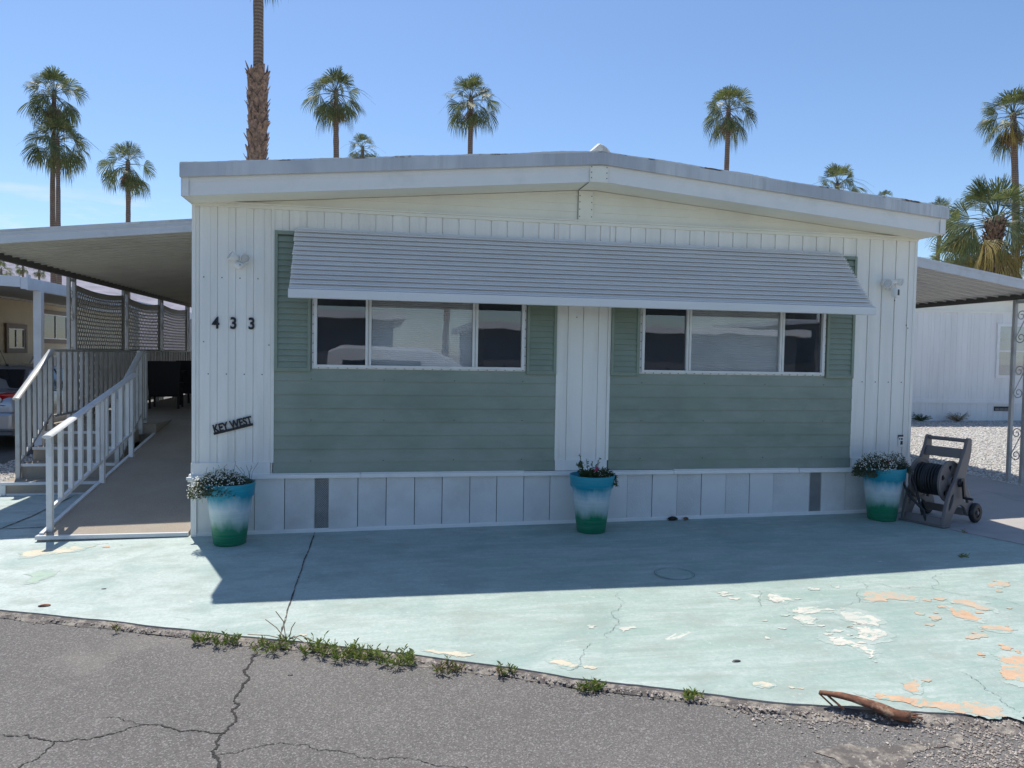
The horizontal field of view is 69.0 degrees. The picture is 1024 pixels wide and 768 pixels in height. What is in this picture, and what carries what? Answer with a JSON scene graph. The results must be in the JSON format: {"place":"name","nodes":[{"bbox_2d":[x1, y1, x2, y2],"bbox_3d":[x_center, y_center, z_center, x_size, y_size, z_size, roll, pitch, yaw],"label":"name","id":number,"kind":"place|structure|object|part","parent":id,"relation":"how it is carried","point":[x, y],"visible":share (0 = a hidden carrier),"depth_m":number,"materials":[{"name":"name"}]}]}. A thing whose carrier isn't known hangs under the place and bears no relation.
{"place":"outdoors","nodes":[
{"label":"outdoors","id":0,"kind":"place"},
{"bbox_2d":[0,454,32,481],"bbox_3d":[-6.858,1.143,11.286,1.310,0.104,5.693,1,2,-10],"label":"gravel","id":1,"kind":"structure","parent":0,"point":[9,471],"depth_m":10.40,"materials":[{"name":"grey gravel"}]},
{"bbox_2d":[0,394,184,463],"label":"neighbour driveway","id":2,"kind":"structure","parent":0,"point":[7,448],"depth_m":12.43,"materials":[{"name":"concrete"}]},
{"bbox_2d":[0,350,99,444],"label":"parked car","id":3,"kind":"object","parent":2,"relation":"on","point":[13,377],"visible":0.34,"depth_m":12.63,"materials":[{"name":"silver metal"}]},
{"bbox_3d":[-8.911,-0.093,12.660,1.196,0.318,0.436,1,2,-12],"label":"rear window","id":4,"kind":"part","parent":3,"relation":"part of","materials":[{"name":"black glass"}]},
{"bbox_3d":[-8.363,-0.092,13.436,0.220,0.338,0.850,1,2,-12],"label":"side window","id":5,"kind":"part","parent":3,"relation":"part of","materials":[{"name":"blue glass"}]},
{"bbox_2d":[29,355,79,372],"bbox_3d":[-11.835,-0.010,19.679,0.060,1.495,4.912,1,2,-10],"label":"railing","id":6,"kind":"object","parent":2,"relation":"on","point":[31,360],"visible":0.06,"depth_m":19.04,"materials":[{"name":"white metal"}]},
{"bbox_2d":[0,262,191,349],"bbox_3d":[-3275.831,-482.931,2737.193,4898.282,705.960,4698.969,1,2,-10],"label":"mountains","id":7,"kind":"structure","parent":0,"point":[93,287],"depth_m":2987.25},
{"bbox_2d":[0,494,1023,720],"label":"painted slab","id":8,"kind":"structure","parent":0,"point":[542,598],"depth_m":5.18,"materials":[{"name":"teal concrete"}]},
{"bbox_2d":[38,604,50,606],"bbox_3d":[-3.100,1.466,4.934,0.078,0.013,0.035,1,2,-13],"label":"bark chip","id":9,"kind":"object","parent":8,"relation":"on","point":[43,605],"visible":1,"depth_m":4.93,"materials":[{"name":"brown wood"}]},
{"bbox_2d":[0,349,191,541],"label":"porch","id":10,"kind":"object","parent":8,"relation":"on","point":[123,466],"visible":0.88,"depth_m":8.66,"materials":[{"name":"white paint"}]},
{"bbox_2d":[148,361,185,408],"bbox_3d":[-5.863,0.008,12.617,0.570,0.800,0.618,0,2,-16],"label":"wicker chair","id":11,"kind":"object","parent":10,"relation":"on","point":[163,378],"visible":0.92,"depth_m":12.38,"materials":[{"name":"black wicker"}]},
{"bbox_2d":[176,360,191,404],"bbox_3d":[-5.762,-0.028,13.600,0.570,0.800,0.618,1,2,-6],"label":"wicker chair","id":12,"kind":"object","parent":10,"relation":"on","point":[187,367],"visible":0.26,"depth_m":13.34,"materials":[{"name":"black wicker"}]},
{"bbox_2d":[186,462,257,546],"bbox_3d":[-2.522,1.043,6.486,0.580,0.710,0.473,1,2,-10],"label":"potted plant","id":13,"kind":"object","parent":8,"relation":"on","point":[229,499],"visible":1,"depth_m":6.39,"materials":[{"name":"blue plant"}]},
{"bbox_2d":[0,497,1019,631],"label":"slab joints","id":14,"kind":"object","parent":8,"relation":"on","point":[302,563],"visible":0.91,"depth_m":6.22,"materials":[{"name":"grey concrete"}]},
{"bbox_2d":[570,454,620,533],"bbox_3d":[0.776,1.026,7.067,0.469,0.740,0.426,0,2,-20],"label":"potted plant","id":15,"kind":"object","parent":8,"relation":"on","point":[591,488],"visible":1,"depth_m":6.93,"materials":[{"name":"blue plant"}]},
{"bbox_2d":[230,548,1021,709],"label":"hairline cracks","id":16,"kind":"object","parent":8,"relation":"on","point":[758,606],"visible":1,"depth_m":5.21,"materials":[{"name":"grey concrete"}]},
{"bbox_2d":[667,516,677,519],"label":"dry leaf","id":17,"kind":"object","parent":8,"relation":"on","point":[672,518],"visible":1,"depth_m":7.52,"materials":[{"name":"plant"}]},
{"bbox_2d":[654,568,694,579],"bbox_3d":[1.253,1.463,5.748,0.308,0.006,0.308,1,2,-10],"label":"pot ring stain","id":18,"kind":"object","parent":8,"relation":"on","point":[676,574],"visible":1,"depth_m":5.74,"materials":[{"name":"teal paint"}]},
{"bbox_2d":[851,450,912,521],"bbox_3d":[3.764,1.024,7.638,0.668,0.732,0.462,0,3,-30],"label":"potted plant","id":19,"kind":"object","parent":8,"relation":"on","point":[884,478],"visible":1,"depth_m":7.53,"materials":[{"name":"blue plant"}]},
{"bbox_2d":[0,619,1023,767],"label":"road","id":20,"kind":"structure","parent":0,"point":[61,682],"depth_m":3.52,"materials":[{"name":"grey asphalt"}]},
{"bbox_2d":[110,622,122,631],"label":"weed","id":21,"kind":"object","parent":20,"relation":"on","point":[114,627],"visible":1,"depth_m":4.55,"materials":[{"name":"green plant"}]},
{"bbox_2d":[189,631,210,642],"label":"weed","id":22,"kind":"object","parent":20,"relation":"on","point":[198,638],"visible":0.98,"depth_m":4.39,"materials":[{"name":"green plant"}]},
{"bbox_2d":[211,629,241,645],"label":"weed","id":23,"kind":"object","parent":20,"relation":"on","point":[216,640],"visible":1,"depth_m":4.36,"materials":[{"name":"green plant"}]},
{"bbox_2d":[2,653,467,767],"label":"road cracks","id":24,"kind":"object","parent":20,"relation":"on","point":[219,737],"visible":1,"depth_m":3.35,"materials":[{"name":"black asphalt"}]},
{"bbox_2d":[249,634,295,653],"bbox_3d":[-1.388,1.491,4.304,0.236,0.092,0.201,1,2,6],"label":"weed","id":25,"kind":"object","parent":20,"relation":"on","point":[276,647],"visible":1,"depth_m":4.29,"materials":[{"name":"green plant"}]},
{"bbox_2d":[299,631,331,655],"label":"weed","id":26,"kind":"object","parent":20,"relation":"on","point":[316,646],"visible":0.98,"depth_m":4.26,"materials":[{"name":"green plant"}]},
{"bbox_2d":[317,638,365,661],"bbox_3d":[-0.958,1.494,4.210,0.284,0.104,0.200,1,2,-10],"label":"weed","id":27,"kind":"object","parent":20,"relation":"on","point":[349,653],"visible":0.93,"depth_m":4.19,"materials":[{"name":"green plant"}]},
{"bbox_2d":[352,643,380,661],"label":"weed","id":28,"kind":"object","parent":20,"relation":"on","point":[364,657],"visible":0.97,"depth_m":4.17,"materials":[{"name":"green plant"}]},
{"bbox_2d":[376,644,415,667],"bbox_3d":[-0.625,1.501,4.115,0.235,0.104,0.161,0,3,-33],"label":"weed","id":29,"kind":"object","parent":20,"relation":"on","point":[400,659],"visible":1,"depth_m":4.12,"materials":[{"name":"green plant"}]},
{"bbox_2d":[432,655,466,674],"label":"weed","id":30,"kind":"object","parent":20,"relation":"on","point":[441,669],"visible":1,"depth_m":4.04,"materials":[{"name":"green plant"}]},
{"bbox_2d":[0,611,1023,767],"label":"dirt strip","id":31,"kind":"object","parent":20,"relation":"on","point":[844,754],"visible":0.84,"depth_m":3.62,"materials":[{"name":"brown soil"}]},
{"bbox_2d":[496,661,517,675],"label":"weed","id":32,"kind":"object","parent":31,"relation":"on","point":[500,671],"visible":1,"depth_m":4.00,"materials":[{"name":"green plant"}]},
{"bbox_2d":[575,677,606,691],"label":"weed","id":33,"kind":"object","parent":31,"relation":"on","point":[594,684],"visible":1,"depth_m":3.83,"materials":[{"name":"green plant"}]},
{"bbox_2d":[681,686,704,700],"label":"weed","id":34,"kind":"object","parent":31,"relation":"on","point":[692,693],"visible":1,"depth_m":3.75,"materials":[{"name":"green plant"}]},
{"bbox_2d":[818,690,922,722],"bbox_3d":[1.723,1.552,3.587,0.462,0.091,0.120,2,2,17],"label":"palm stalk","id":35,"kind":"object","parent":31,"relation":"on","point":[891,712],"visible":1,"depth_m":3.57,"materials":[{"name":"brown plant"}]},
{"bbox_2d":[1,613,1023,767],"bbox_3d":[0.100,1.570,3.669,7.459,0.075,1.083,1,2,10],"label":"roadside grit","id":36,"kind":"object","parent":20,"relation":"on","point":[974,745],"visible":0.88,"depth_m":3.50,"materials":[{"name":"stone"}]},
{"bbox_2d":[248,611,324,646],"bbox_3d":[-1.298,1.440,4.380,0.496,0.155,0.115,1,2,11],"label":"dry stalk","id":37,"kind":"object","parent":36,"relation":"on","point":[284,632],"visible":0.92,"depth_m":4.38,"materials":[{"name":"plant"}]},
{"bbox_2d":[0,0,1023,276],"label":"sky","id":38,"kind":"structure","parent":0,"point":[894,92],"materials":[{"name":"blue"}]},
{"bbox_2d":[898,462,1023,544],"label":"driveway","id":39,"kind":"structure","parent":0,"point":[1002,517],"depth_m":8.07,"materials":[{"name":"concrete"}]},
{"bbox_2d":[898,434,981,527],"bbox_3d":[4.393,0.969,7.595,0.692,0.863,0.612,0,3,-32],"label":"hose reel cart","id":40,"kind":"object","parent":39,"relation":"on","point":[945,482],"visible":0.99,"depth_m":7.50,"materials":[{"name":"beige plastic"}]},
{"bbox_2d":[894,463,922,514],"bbox_3d":[4.003,1.099,7.627,0.418,0.559,0.079,3,3,40],"label":"garden hose","id":41,"kind":"object","parent":40,"relation":"attached to","point":[916,491],"visible":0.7,"depth_m":7.55,"materials":[{"name":"black rubber"}]},
{"bbox_2d":[957,553,969,557],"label":"weed","id":42,"kind":"object","parent":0,"point":[961,555],"visible":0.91,"depth_m":6.28,"materials":[{"name":"green plant"}]},
{"bbox_2d":[910,421,1020,482],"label":"gravel yard","id":43,"kind":"structure","parent":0,"point":[996,428],"depth_m":14.99,"materials":[{"name":"white gravel"}]},
{"bbox_2d":[912,414,930,420],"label":"dry shrub","id":44,"kind":"object","parent":43,"relation":"on","point":[917,417],"visible":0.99,"depth_m":18.48,"materials":[{"name":"green plant"}]},
{"bbox_2d":[945,412,970,420],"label":"dry shrub","id":45,"kind":"object","parent":43,"relation":"on","point":[956,418],"visible":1,"depth_m":18.54,"materials":[{"name":"green plant"}]},
{"bbox_2d":[916,257,1023,483],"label":"carport","id":46,"kind":"object","parent":43,"relation":"on","point":[939,283],"visible":0.2,"depth_m":9.95,"materials":[{"name":"white paint"}]},
{"bbox_3d":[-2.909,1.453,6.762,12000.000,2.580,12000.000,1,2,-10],"label":"ground","id":47,"kind":"structure","parent":0,"visible":0},
{"bbox_2d":[0,261,14,275],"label":"palm tree","id":48,"kind":"object","parent":47,"relation":"on","point":[6,268],"visible":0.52,"depth_m":120.76,"materials":[{"name":"green plant"}]},
{"bbox_2d":[15,265,28,276],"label":"palm tree","id":49,"kind":"object","parent":47,"relation":"on","point":[22,272],"visible":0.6,"depth_m":131.07,"materials":[{"name":"green plant"}]},
{"bbox_2d":[32,269,45,279],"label":"palm tree","id":50,"kind":"object","parent":47,"relation":"on","point":[39,273],"visible":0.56,"depth_m":133.37,"materials":[{"name":"green plant"}]},
{"bbox_2d":[16,64,88,282],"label":"palm tree","id":51,"kind":"object","parent":47,"relation":"on","point":[52,75],"visible":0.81,"depth_m":47.11,"materials":[{"name":"green plant"}]},
{"bbox_2d":[17,112,99,284],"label":"palm tree","id":52,"kind":"object","parent":47,"relation":"on","point":[65,161],"visible":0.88,"depth_m":46.31,"materials":[{"name":"green plant"}]},
{"bbox_2d":[0,296,143,386],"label":"mobile home","id":53,"kind":"object","parent":47,"relation":"on","point":[16,330],"visible":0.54,"depth_m":18.61,"materials":[{"name":"yellow"}]},
{"bbox_2d":[5,323,27,352],"bbox_3d":[-12.015,-1.105,18.057,0.045,0.700,1.050,1,2,-10],"label":"window","id":54,"kind":"structure","parent":53,"relation":"in","point":[15,334],"depth_m":18.03,"materials":[{"name":"metal"}]},
{"bbox_2d":[44,309,66,343],"bbox_3d":[-12.408,-1.546,20.256,0.045,0.880,1.750,1,2,-10],"label":"window","id":55,"kind":"structure","parent":53,"relation":"in","point":[55,330],"depth_m":20.21,"materials":[{"name":"metal"}]},
{"bbox_2d":[0,219,191,417],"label":"carport","id":56,"kind":"object","parent":47,"relation":"on","point":[152,259],"visible":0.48,"depth_m":10.66,"materials":[{"name":"white paint"}]},
{"bbox_2d":[0,274,191,446],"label":"carport","id":57,"kind":"object","parent":47,"relation":"on","point":[39,293],"visible":0.51,"depth_m":11.69,"materials":[{"name":"white metal"}]},
{"bbox_2d":[95,140,157,312],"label":"palm tree","id":58,"kind":"object","parent":47,"relation":"on","point":[130,181],"visible":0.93,"depth_m":49.00,"materials":[{"name":"green plant"}]},
{"bbox_2d":[243,0,280,159],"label":"palm tree","id":59,"kind":"object","parent":47,"relation":"on","point":[257,134],"visible":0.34,"depth_m":25.91,"materials":[{"name":"brown plant"}]},
{"bbox_2d":[301,65,370,157],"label":"palm tree","id":60,"kind":"object","parent":47,"relation":"on","point":[335,113],"visible":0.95,"depth_m":45.57,"materials":[{"name":"green plant"}]},
{"bbox_2d":[340,132,382,156],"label":"palm tree","id":61,"kind":"object","parent":47,"relation":"on","point":[361,137],"visible":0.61,"depth_m":73.29,"materials":[{"name":"green plant"}]},
{"bbox_2d":[439,73,503,153],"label":"palm tree","id":62,"kind":"object","parent":47,"relation":"on","point":[471,117],"visible":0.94,"depth_m":46.22,"materials":[{"name":"green plant"}]},
{"bbox_2d":[179,143,948,536],"bbox_3d":[-0.807,-0.754,15.740,7.355,3.766,18.110,1,2,-10],"label":"mobile home","id":63,"kind":"object","parent":47,"relation":"on","point":[451,341],"visible":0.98,"depth_m":7.16,"materials":[{"name":"white paint"}]},
{"bbox_2d":[212,317,218,328],"bbox_3d":[-2.672,-0.554,6.715,0.064,0.108,0.010,1,2,-10],"label":"house number","id":64,"kind":"object","parent":63,"relation":"attached to","point":[215,322],"visible":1,"depth_m":6.71,"materials":[{"name":"black paint"}]},
{"bbox_2d":[212,416,252,434],"bbox_3d":[-2.538,0.376,6.772,0.354,0.176,0.012,1,2,-10],"label":"name sign","id":65,"kind":"object","parent":63,"relation":"attached to","point":[233,427],"visible":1,"depth_m":6.77,"materials":[{"name":"black metal"}]},
{"bbox_2d":[230,317,235,328],"bbox_3d":[-2.522,-0.551,6.742,0.051,0.109,0.010,1,2,-10],"label":"house number","id":66,"kind":"object","parent":63,"relation":"attached to","point":[233,322],"visible":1,"depth_m":6.74,"materials":[{"name":"black paint"}]},
{"bbox_2d":[227,251,250,268],"bbox_3d":[-2.446,-1.109,6.678,0.203,0.161,0.122,1,2,-10],"label":"floodlight","id":67,"kind":"object","parent":63,"relation":"attached to","point":[241,261],"visible":1,"depth_m":6.65,"materials":[{"name":"white paint"}]},
{"bbox_2d":[248,317,254,329],"bbox_3d":[-2.368,-0.550,6.770,0.051,0.109,0.010,1,2,-10],"label":"house number","id":68,"kind":"object","parent":63,"relation":"attached to","point":[252,323],"visible":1,"depth_m":6.77,"materials":[{"name":"black paint"}]},
{"bbox_2d":[312,299,526,370],"bbox_3d":[-0.851,-0.707,7.048,2.012,1.149,0.063,1,2,-10],"label":"window","id":69,"kind":"structure","parent":63,"relation":"in","point":[347,334],"depth_m":7.07,"materials":[{"name":"glass"}]},
{"bbox_2d":[639,308,826,375],"bbox_3d":[2.281,-0.670,7.614,2.036,1.155,0.063,1,2,-10],"label":"window","id":70,"kind":"structure","parent":63,"relation":"in","point":[672,341],"depth_m":7.64,"materials":[{"name":"glass"}]},
{"bbox_2d":[881,278,903,297],"bbox_3d":[4.003,-1.012,7.842,0.254,0.200,0.128,1,2,-10],"label":"floodlight","id":71,"kind":"object","parent":63,"relation":"attached to","point":[888,284],"visible":1,"depth_m":7.81,"materials":[{"name":"white paint"}]},
{"bbox_2d":[702,83,757,170],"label":"palm tree","id":72,"kind":"object","parent":47,"relation":"on","point":[727,127],"visible":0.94,"depth_m":48.99,"materials":[{"name":"green plant"}]},
{"bbox_2d":[812,163,873,193],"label":"palm tree","id":73,"kind":"object","parent":47,"relation":"on","point":[835,170],"visible":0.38,"depth_m":50.67,"materials":[{"name":"green plant"}]},
{"bbox_2d":[878,189,891,195],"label":"palm tree","id":74,"kind":"object","parent":47,"relation":"on","point":[885,192],"visible":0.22,"depth_m":132.27,"materials":[{"name":"green plant"}]},
{"bbox_2d":[930,196,960,258],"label":"palm tree","id":75,"kind":"object","parent":47,"relation":"on","point":[942,203],"visible":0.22,"depth_m":69.71,"materials":[{"name":"green plant"}]},
{"bbox_2d":[942,238,973,261],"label":"palm tree","id":76,"kind":"object","parent":47,"relation":"on","point":[956,257],"visible":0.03,"depth_m":73.64,"materials":[{"name":"green plant"}]},
{"bbox_2d":[922,236,1009,272],"bbox_3d":[16.905,-2.546,28.026,3.356,6.247,3.802,-1,3,-35],"label":"palm tree","id":77,"kind":"object","parent":47,"relation":"on","point":[932,256],"visible":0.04,"depth_m":27.98,"materials":[{"name":"green plant"}]},
{"bbox_2d":[911,300,1023,420],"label":"mobile home","id":78,"kind":"object","parent":47,"relation":"on","point":[962,358],"visible":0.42,"depth_m":18.75,"materials":[{"name":"beige paint"}]},
{"bbox_2d":[995,323,1023,377],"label":"window","id":79,"kind":"structure","parent":78,"relation":"in","point":[998,351],"depth_m":18.80,"materials":[{"name":"white paint"}]},
{"bbox_2d":[929,172,1023,278],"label":"palm tree","id":80,"kind":"object","parent":47,"relation":"on","point":[992,256],"visible":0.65,"depth_m":24.30,"materials":[{"name":"green plant"}]},
{"bbox_2d":[974,84,1023,274],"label":"palm tree","id":81,"kind":"object","parent":47,"relation":"on","point":[1012,139],"visible":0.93,"depth_m":42.85,"materials":[{"name":"green plant"}]}
]}

